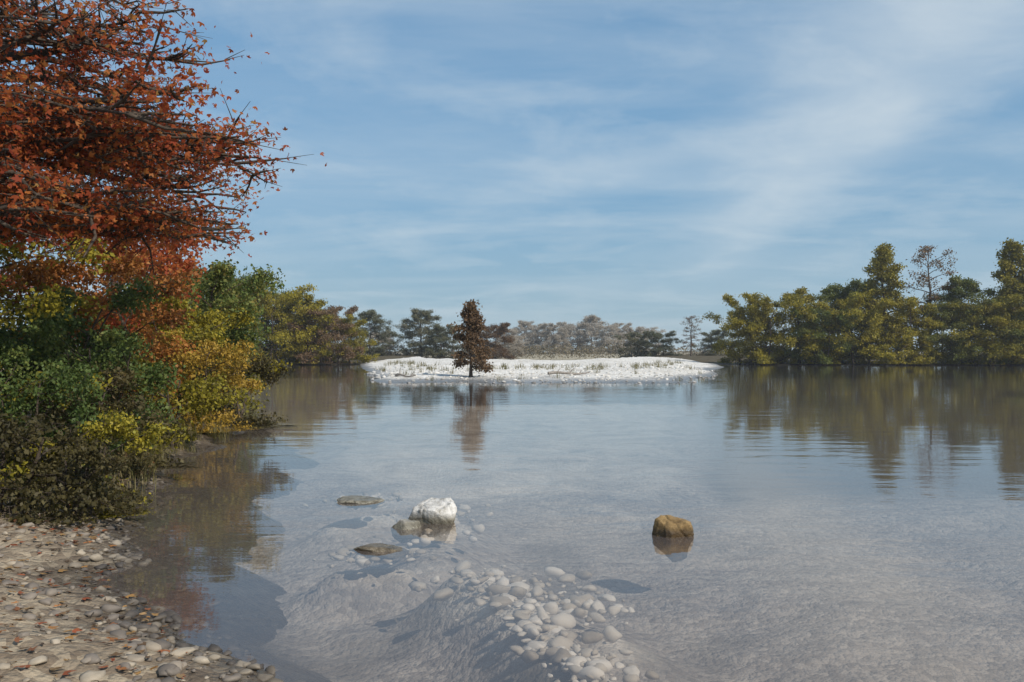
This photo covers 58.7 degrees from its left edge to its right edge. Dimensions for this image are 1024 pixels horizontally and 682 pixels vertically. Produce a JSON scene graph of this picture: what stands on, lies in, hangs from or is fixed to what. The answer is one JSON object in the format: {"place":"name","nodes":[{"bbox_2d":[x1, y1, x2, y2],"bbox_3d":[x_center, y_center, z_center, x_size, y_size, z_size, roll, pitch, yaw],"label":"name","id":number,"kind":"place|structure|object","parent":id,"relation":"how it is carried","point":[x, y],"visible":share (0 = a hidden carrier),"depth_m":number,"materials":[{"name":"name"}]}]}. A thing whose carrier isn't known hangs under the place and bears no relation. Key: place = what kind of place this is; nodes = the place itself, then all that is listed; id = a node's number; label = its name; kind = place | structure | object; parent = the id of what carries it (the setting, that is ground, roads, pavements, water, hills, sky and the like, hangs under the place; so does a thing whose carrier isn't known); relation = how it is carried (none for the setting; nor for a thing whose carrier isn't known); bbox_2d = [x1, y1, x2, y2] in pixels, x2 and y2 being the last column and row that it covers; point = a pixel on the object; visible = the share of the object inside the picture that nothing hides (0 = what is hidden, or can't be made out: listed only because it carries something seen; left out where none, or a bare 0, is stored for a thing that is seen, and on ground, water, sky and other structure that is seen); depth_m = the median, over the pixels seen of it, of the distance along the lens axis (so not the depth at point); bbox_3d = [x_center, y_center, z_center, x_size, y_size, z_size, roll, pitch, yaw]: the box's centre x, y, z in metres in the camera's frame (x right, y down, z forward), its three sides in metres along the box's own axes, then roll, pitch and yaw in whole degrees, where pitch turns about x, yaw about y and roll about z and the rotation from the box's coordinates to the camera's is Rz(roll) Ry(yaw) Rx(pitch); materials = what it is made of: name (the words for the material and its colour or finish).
{"place":"outdoors","nodes":[
{"label":"outdoors","id":0,"kind":"place"},
{"bbox_2d":[0,370,330,681],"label":"bank","id":1,"kind":"structure","parent":0,"point":[217,505],"depth_m":7.24,"materials":[{"name":"grey gravel"}]},
{"bbox_2d":[0,285,112,420],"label":"shrub","id":2,"kind":"object","parent":1,"relation":"on","point":[50,305],"visible":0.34,"depth_m":10.99,"materials":[{"name":"green plant"}]},
{"bbox_2d":[0,178,126,415],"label":"shrub","id":3,"kind":"object","parent":1,"relation":"on","point":[17,253],"visible":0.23,"depth_m":15.64,"materials":[{"name":"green plant"}]},
{"bbox_2d":[0,339,139,486],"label":"shrub","id":4,"kind":"object","parent":1,"relation":"on","point":[64,380],"visible":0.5,"depth_m":10.35,"materials":[{"name":"green plant"}]},
{"bbox_2d":[0,408,152,529],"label":"shrub","id":5,"kind":"object","parent":1,"relation":"on","point":[11,434],"visible":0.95,"depth_m":8.43,"materials":[{"name":"green plant"}]},
{"bbox_2d":[0,435,157,527],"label":"shrub","id":6,"kind":"object","parent":1,"relation":"on","point":[86,453],"visible":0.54,"depth_m":8.54,"materials":[{"name":"green plant"}]},
{"bbox_2d":[0,275,167,442],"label":"shrub","id":7,"kind":"object","parent":1,"relation":"on","point":[125,296],"visible":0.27,"depth_m":13.82,"materials":[{"name":"green plant"}]},
{"bbox_2d":[0,406,174,519],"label":"shrub","id":8,"kind":"object","parent":1,"relation":"on","point":[116,426],"visible":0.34,"depth_m":9.40,"materials":[{"name":"yellow plant"}]},
{"bbox_2d":[0,306,187,458],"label":"shrub","id":9,"kind":"object","parent":1,"relation":"on","point":[46,343],"visible":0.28,"depth_m":12.32,"materials":[{"name":"green plant"}]},
{"bbox_2d":[0,454,190,681],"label":"leaf litter","id":10,"kind":"object","parent":1,"relation":"on","point":[18,639],"visible":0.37,"depth_m":5.50,"materials":[{"name":"brown plant"}]},
{"bbox_2d":[0,244,207,417],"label":"shrub","id":11,"kind":"object","parent":1,"relation":"on","point":[31,276],"visible":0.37,"depth_m":16.34,"materials":[{"name":"red plant"}]},
{"bbox_2d":[0,218,219,363],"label":"shrub","id":12,"kind":"object","parent":1,"relation":"on","point":[162,258],"visible":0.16,"depth_m":20.01,"materials":[{"name":"red plant"}]},
{"bbox_2d":[5,410,237,518],"bbox_3d":[-8.404,1.414,18.382,5.659,1.134,24.550,0,-1,-13],"label":"bush","id":13,"kind":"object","parent":1,"relation":"on","point":[214,434],"depth_m":13.27,"materials":[{"name":"green plant"}]},
{"bbox_2d":[39,361,205,484],"bbox_3d":[-5.181,1.357,11.525,2.907,2.217,2.382,0,-1,7],"label":"shrub","id":14,"kind":"object","parent":1,"relation":"on","point":[119,381],"visible":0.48,"depth_m":11.37,"materials":[{"name":"green plant"}]},
{"bbox_2d":[0,477,306,681],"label":"pebbles","id":15,"kind":"object","parent":1,"relation":"on","point":[170,614],"visible":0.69,"depth_m":5.67,"materials":[{"name":"beige stone"}]},
{"bbox_2d":[0,0,326,287],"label":"maple tree","id":16,"kind":"object","parent":1,"relation":"on","point":[80,138],"visible":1,"depth_m":11.36,"materials":[{"name":"red plant"}]},
{"bbox_2d":[76,290,292,422],"bbox_3d":[-7.580,0.518,20.491,4.897,3.355,3.692,0,-1,3],"label":"shrub","id":17,"kind":"object","parent":1,"relation":"on","point":[197,324],"visible":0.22,"depth_m":20.26,"materials":[{"name":"yellow plant"}]},
{"bbox_2d":[102,270,266,375],"bbox_3d":[-10.878,-0.160,29.619,5.440,4.829,5.442,1,-1,-40],"label":"shrub","id":18,"kind":"object","parent":1,"relation":"on","point":[190,306],"visible":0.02,"depth_m":29.27,"materials":[{"name":"green plant"}]},
{"bbox_2d":[109,349,269,455],"bbox_3d":[-5.816,1.389,15.159,2.707,2.519,3.303,0,-1,23],"label":"shrub","id":19,"kind":"object","parent":1,"relation":"on","point":[202,399],"visible":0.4,"depth_m":14.97,"materials":[{"name":"yellow plant"}]},
{"bbox_2d":[113,325,271,436],"bbox_3d":[-6.449,0.948,17.973,3.304,2.619,3.300,0,-1,-12],"label":"shrub","id":20,"kind":"object","parent":1,"relation":"on","point":[201,358],"visible":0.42,"depth_m":18.11,"materials":[{"name":"yellow plant"}]},
{"bbox_2d":[132,292,258,392],"bbox_3d":[-12.727,0.214,36.398,5.636,5.120,7.474,0,-1,-25],"label":"shrub","id":21,"kind":"object","parent":1,"relation":"on","point":[246,391],"depth_m":36.00,"materials":[{"name":"green plant"}]},
{"bbox_2d":[131,312,270,402],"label":"shrub","id":22,"kind":"object","parent":1,"relation":"on","point":[232,314],"visible":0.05,"depth_m":27.25,"materials":[{"name":"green plant"}]},
{"bbox_2d":[123,253,285,407],"bbox_3d":[-7.588,-0.029,22.931,4.776,4.238,4.773,0,-1,19],"label":"shrub","id":23,"kind":"object","parent":1,"relation":"on","point":[219,298],"visible":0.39,"depth_m":22.63,"materials":[{"name":"green plant"}]},
{"bbox_2d":[171,289,264,359],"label":"shrub","id":24,"kind":"object","parent":1,"relation":"on","point":[250,339],"visible":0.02,"depth_m":46.05,"materials":[{"name":"green plant"}]},
{"bbox_2d":[169,351,300,428],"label":"shrub","id":25,"kind":"object","parent":1,"relation":"on","point":[263,364],"visible":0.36,"depth_m":20.48,"materials":[{"name":"green plant"}]},
{"bbox_2d":[278,355,416,364],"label":"bank","id":26,"kind":"structure","parent":0,"point":[380,358],"depth_m":129.31,"materials":[{"name":"soil"}]},
{"bbox_2d":[193,262,253,358],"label":"lakeside tree","id":27,"kind":"object","parent":26,"relation":"on","point":[212,270],"visible":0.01,"depth_m":111.99,"materials":[{"name":"green plant"}]},
{"bbox_2d":[206,273,284,357],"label":"lakeside tree","id":28,"kind":"object","parent":26,"relation":"on","point":[250,277],"visible":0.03,"depth_m":112.93,"materials":[{"name":"green plant"}]},
{"bbox_2d":[241,283,322,364],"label":"lakeside tree","id":29,"kind":"object","parent":26,"relation":"on","point":[281,336],"visible":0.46,"depth_m":110.13,"materials":[{"name":"green plant"}]},
{"bbox_2d":[261,290,307,362],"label":"lakeside tree","id":30,"kind":"object","parent":26,"relation":"on","point":[284,345],"visible":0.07,"depth_m":114.80,"materials":[{"name":"green plant"}]},
{"bbox_2d":[277,293,337,363],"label":"lakeside tree","id":31,"kind":"object","parent":26,"relation":"on","point":[309,298],"visible":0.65,"depth_m":111.20,"materials":[{"name":"green plant"}]},
{"bbox_2d":[286,304,365,364],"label":"lakeside tree","id":32,"kind":"object","parent":26,"relation":"on","point":[334,312],"visible":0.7,"depth_m":111.83,"materials":[{"name":"green plant"}]},
{"bbox_2d":[316,314,380,362],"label":"lakeside tree","id":33,"kind":"object","parent":26,"relation":"on","point":[363,358],"visible":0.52,"depth_m":114.98,"materials":[{"name":"green plant"}]},
{"bbox_2d":[339,308,404,355],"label":"distant tree","id":34,"kind":"object","parent":26,"relation":"on","point":[375,321],"visible":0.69,"depth_m":159.29,"materials":[{"name":"green plant"}]},
{"bbox_2d":[369,332,402,355],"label":"distant tree","id":35,"kind":"object","parent":26,"relation":"on","point":[390,339],"visible":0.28,"depth_m":171.51,"materials":[{"name":"grey plant"}]},
{"bbox_2d":[0,0,1023,351],"label":"sky","id":36,"kind":"structure","parent":0,"point":[646,163],"materials":[{"name":"blue"}]},
{"bbox_2d":[375,359,707,380],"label":"dry grass","id":37,"kind":"structure","parent":0,"point":[599,366],"depth_m":68.83,"materials":[{"name":"beige plant"}]},
{"bbox_2d":[161,364,1023,478],"bbox_3d":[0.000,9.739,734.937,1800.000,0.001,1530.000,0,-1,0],"label":"water","id":38,"kind":"structure","parent":0,"point":[951,413],"depth_m":23.61,"materials":[{"name":"grey liquid"}]},
{"bbox_2d":[360,356,722,383],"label":"gravel bar","id":39,"kind":"object","parent":38,"relation":"in","point":[443,362],"visible":0.69,"depth_m":62.79,"materials":[{"name":"white gravel"}]},
{"bbox_2d":[395,368,415,376],"bbox_3d":[-6.187,1.769,51.854,1.532,0.587,0.524,0,-1,34],"label":"driftwood log","id":40,"kind":"object","parent":39,"relation":"on","point":[403,374],"visible":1,"depth_m":51.92,"materials":[{"name":"grey wood"}]},
{"bbox_2d":[446,299,495,376],"bbox_3d":[-2.393,-0.103,52.945,3.307,4.749,2.367,0,-1,26],"label":"cypress tree","id":41,"kind":"object","parent":39,"relation":"on","point":[472,325],"visible":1,"depth_m":52.76,"materials":[{"name":"brown plant"}]},
{"bbox_2d":[366,360,716,384],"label":"bar stones","id":42,"kind":"object","parent":39,"relation":"on","point":[373,373],"visible":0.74,"depth_m":58.48,"materials":[{"name":"white stone"}]},
{"bbox_2d":[548,368,589,374],"bbox_3d":[3.392,1.831,55.149,2.627,0.442,0.526,0,-1,-14],"label":"driftwood log","id":43,"kind":"object","parent":39,"relation":"on","point":[559,372],"visible":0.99,"depth_m":54.90,"materials":[{"name":"grey wood"}]},
{"bbox_2d":[652,515,693,561],"bbox_3d":[1.483,1.822,8.416,0.316,0.428,0.345,1,-1,-40],"label":"rock","id":44,"kind":"object","parent":38,"relation":"in","point":[672,538],"visible":1,"depth_m":8.33,"materials":[{"name":"brown stone"}]},
{"bbox_2d":[235,433,1023,681],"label":"river bed","id":45,"kind":"object","parent":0,"point":[813,573],"visible":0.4,"depth_m":9.38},
{"bbox_2d":[337,495,384,507],"bbox_3d":[-1.711,1.824,10.323,0.536,0.113,0.415,0,-1,-11],"label":"rock","id":46,"kind":"object","parent":45,"relation":"on","point":[354,501],"visible":1,"depth_m":10.21,"materials":[{"name":"stone"}]},
{"bbox_2d":[408,497,456,543],"bbox_3d":[-0.750,1.808,9.069,0.448,0.468,0.345,0,-1,29],"label":"rock","id":47,"kind":"object","parent":45,"relation":"on","point":[437,516],"visible":0.93,"depth_m":8.96,"materials":[{"name":"stone"}]},
{"bbox_2d":[302,490,658,681],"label":"shoal stones","id":48,"kind":"object","parent":45,"relation":"on","point":[582,665],"visible":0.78,"depth_m":6.24,"materials":[{"name":"grey stone"}]},
{"bbox_2d":[352,543,408,559],"bbox_3d":[-1.128,1.807,7.815,0.512,0.121,0.270,0,-1,11],"label":"rock","id":49,"kind":"object","parent":48,"relation":"on","point":[382,551],"visible":0.96,"depth_m":7.72,"materials":[{"name":"beige stone"}]},
{"bbox_2d":[391,519,421,542],"bbox_3d":[-1.011,1.830,8.785,0.305,0.219,0.269,0,-1,-34],"label":"rock","id":50,"kind":"object","parent":48,"relation":"on","point":[403,530],"visible":1,"depth_m":8.71,"materials":[{"name":"stone"}]},
{"bbox_2d":[334,351,982,359],"bbox_3d":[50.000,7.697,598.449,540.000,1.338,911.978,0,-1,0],"label":"bank","id":51,"kind":"structure","parent":0,"point":[564,356],"depth_m":229.86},
{"bbox_2d":[393,307,447,356],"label":"distant tree","id":52,"kind":"object","parent":51,"relation":"on","point":[416,316],"visible":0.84,"depth_m":167.18,"materials":[{"name":"green plant"}]},
{"bbox_2d":[417,324,468,358],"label":"distant tree","id":53,"kind":"object","parent":51,"relation":"on","point":[444,338],"visible":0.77,"depth_m":162.30,"materials":[{"name":"grey plant"}]},
{"bbox_2d":[466,322,516,358],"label":"distant tree","id":54,"kind":"object","parent":51,"relation":"on","point":[501,328],"visible":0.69,"depth_m":158.09,"materials":[{"name":"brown plant"}]},
{"bbox_2d":[485,327,530,352],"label":"distant tree","id":55,"kind":"object","parent":51,"relation":"on","point":[513,331],"visible":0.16,"depth_m":318.50,"materials":[{"name":"grey plant"}]},
{"bbox_2d":[494,335,529,359],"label":"distant tree","id":56,"kind":"object","parent":51,"relation":"on","point":[513,345],"visible":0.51,"depth_m":171.43,"materials":[{"name":"grey plant"}]},
{"bbox_2d":[509,320,542,353],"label":"distant tree","id":57,"kind":"object","parent":51,"relation":"on","point":[522,324],"visible":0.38,"depth_m":336.70,"materials":[{"name":"grey plant"}]},
{"bbox_2d":[518,322,562,353],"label":"distant tree","id":58,"kind":"object","parent":51,"relation":"on","point":[535,333],"visible":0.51,"depth_m":326.45,"materials":[{"name":"grey plant"}]},
{"bbox_2d":[531,324,575,353],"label":"distant tree","id":59,"kind":"object","parent":51,"relation":"on","point":[562,333],"visible":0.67,"depth_m":320.29,"materials":[{"name":"grey plant"}]},
{"bbox_2d":[555,321,592,353],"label":"distant tree","id":60,"kind":"object","parent":51,"relation":"on","point":[569,327],"visible":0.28,"depth_m":337.20,"materials":[{"name":"grey plant"}]},
{"bbox_2d":[569,314,611,353],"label":"distant tree","id":61,"kind":"object","parent":51,"relation":"on","point":[587,320],"visible":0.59,"depth_m":328.02,"materials":[{"name":"grey plant"}]},
{"bbox_2d":[586,322,633,353],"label":"distant tree","id":62,"kind":"object","parent":51,"relation":"on","point":[614,328],"visible":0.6,"depth_m":318.35,"materials":[{"name":"grey plant"}]},
{"bbox_2d":[609,327,632,353],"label":"distant tree","id":63,"kind":"object","parent":51,"relation":"on","point":[626,330],"visible":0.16,"depth_m":336.41,"materials":[{"name":"grey plant"}]},
{"bbox_2d":[611,331,654,357],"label":"distant tree","id":64,"kind":"object","parent":51,"relation":"on","point":[631,337],"visible":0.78,"depth_m":167.44,"materials":[{"name":"green plant"}]},
{"bbox_2d":[624,326,666,353],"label":"distant tree","id":65,"kind":"object","parent":51,"relation":"on","point":[640,330],"visible":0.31,"depth_m":326.33,"materials":[{"name":"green plant"}]},
{"bbox_2d":[639,330,683,357],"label":"distant tree","id":66,"kind":"object","parent":51,"relation":"on","point":[653,336],"visible":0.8,"depth_m":163.73,"materials":[{"name":"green plant"}]},
{"bbox_2d":[632,354,1023,364],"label":"bank","id":67,"kind":"structure","parent":0,"point":[706,359],"depth_m":121.86,"materials":[{"name":"soil"}]},
{"bbox_2d":[275,342,787,359],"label":"scrub","id":68,"kind":"object","parent":67,"relation":"on","point":[577,352],"visible":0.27,"depth_m":171.17,"materials":[{"name":"plant"}]},
{"bbox_2d":[679,315,702,355],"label":"distant tree","id":69,"kind":"object","parent":67,"relation":"on","point":[689,319],"visible":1,"depth_m":159.90,"materials":[{"name":"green plant"}]},
{"bbox_2d":[692,329,733,355],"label":"distant tree","id":70,"kind":"object","parent":67,"relation":"on","point":[709,338],"visible":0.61,"depth_m":170.65,"materials":[{"name":"green plant"}]},
{"bbox_2d":[702,305,787,363],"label":"lakeside tree","id":71,"kind":"object","parent":67,"relation":"on","point":[738,308],"visible":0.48,"depth_m":113.95,"materials":[{"name":"green plant"}]},
{"bbox_2d":[713,292,807,364],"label":"lakeside tree","id":72,"kind":"object","parent":67,"relation":"on","point":[762,302],"visible":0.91,"depth_m":112.23,"materials":[{"name":"green plant"}]},
{"bbox_2d":[770,286,858,364],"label":"lakeside tree","id":73,"kind":"object","parent":67,"relation":"on","point":[808,317],"visible":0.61,"depth_m":111.20,"materials":[{"name":"green plant"}]},
{"bbox_2d":[781,307,861,364],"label":"lakeside tree","id":74,"kind":"object","parent":67,"relation":"on","point":[825,316],"visible":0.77,"depth_m":109.64,"materials":[{"name":"green plant"}]},
{"bbox_2d":[799,280,880,361],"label":"lakeside tree","id":75,"kind":"object","parent":67,"relation":"on","point":[833,292],"visible":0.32,"depth_m":113.14,"materials":[{"name":"green plant"}]},
{"bbox_2d":[829,278,894,360],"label":"lakeside tree","id":76,"kind":"object","parent":67,"relation":"on","point":[858,284],"visible":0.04,"depth_m":114.83,"materials":[{"name":"green plant"}]},
{"bbox_2d":[807,291,927,364],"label":"lakeside tree","id":77,"kind":"object","parent":67,"relation":"on","point":[872,320],"visible":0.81,"depth_m":108.41,"materials":[{"name":"green plant"}]},
{"bbox_2d":[847,241,924,364],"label":"lakeside tree","id":78,"kind":"object","parent":67,"relation":"on","point":[883,273],"visible":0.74,"depth_m":110.00,"materials":[{"name":"green plant"}]},
{"bbox_2d":[878,295,944,364],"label":"lakeside tree","id":79,"kind":"object","parent":67,"relation":"on","point":[915,356],"visible":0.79,"depth_m":108.32,"materials":[{"name":"green plant"}]},
{"bbox_2d":[903,245,959,362],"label":"lakeside tree","id":80,"kind":"object","parent":67,"relation":"on","point":[925,250],"visible":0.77,"depth_m":111.72,"materials":[{"name":"brown plant"}]},
{"bbox_2d":[903,302,986,364],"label":"lakeside tree","id":81,"kind":"object","parent":67,"relation":"on","point":[936,339],"visible":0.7,"depth_m":107.69,"materials":[{"name":"green plant"}]},
{"bbox_2d":[918,274,1004,363],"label":"lakeside tree","id":82,"kind":"object","parent":67,"relation":"on","point":[970,290],"visible":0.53,"depth_m":109.20,"materials":[{"name":"green plant"}]},
{"bbox_2d":[930,293,1023,365],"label":"lakeside tree","id":83,"kind":"object","parent":67,"relation":"on","point":[991,318],"visible":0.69,"depth_m":105.98,"materials":[{"name":"green plant"}]},
{"bbox_2d":[950,302,1023,364],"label":"lakeside tree","id":84,"kind":"object","parent":67,"relation":"on","point":[1017,356],"visible":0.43,"depth_m":106.00,"materials":[{"name":"green plant"}]},
{"bbox_2d":[980,292,1023,363],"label":"lakeside tree","id":85,"kind":"object","parent":67,"relation":"on","point":[1015,333],"visible":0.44,"depth_m":106.26,"materials":[{"name":"green plant"}]},
{"bbox_2d":[988,237,1023,364],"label":"lakeside tree","id":86,"kind":"object","parent":67,"relation":"on","point":[1011,251],"visible":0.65,"depth_m":107.96,"materials":[{"name":"green plant"}]},
{"bbox_2d":[998,277,1023,360],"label":"lakeside tree","id":87,"kind":"object","parent":67,"relation":"on","point":[1019,293],"visible":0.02,"depth_m":108.31,"materials":[{"name":"green plant"}]}
]}

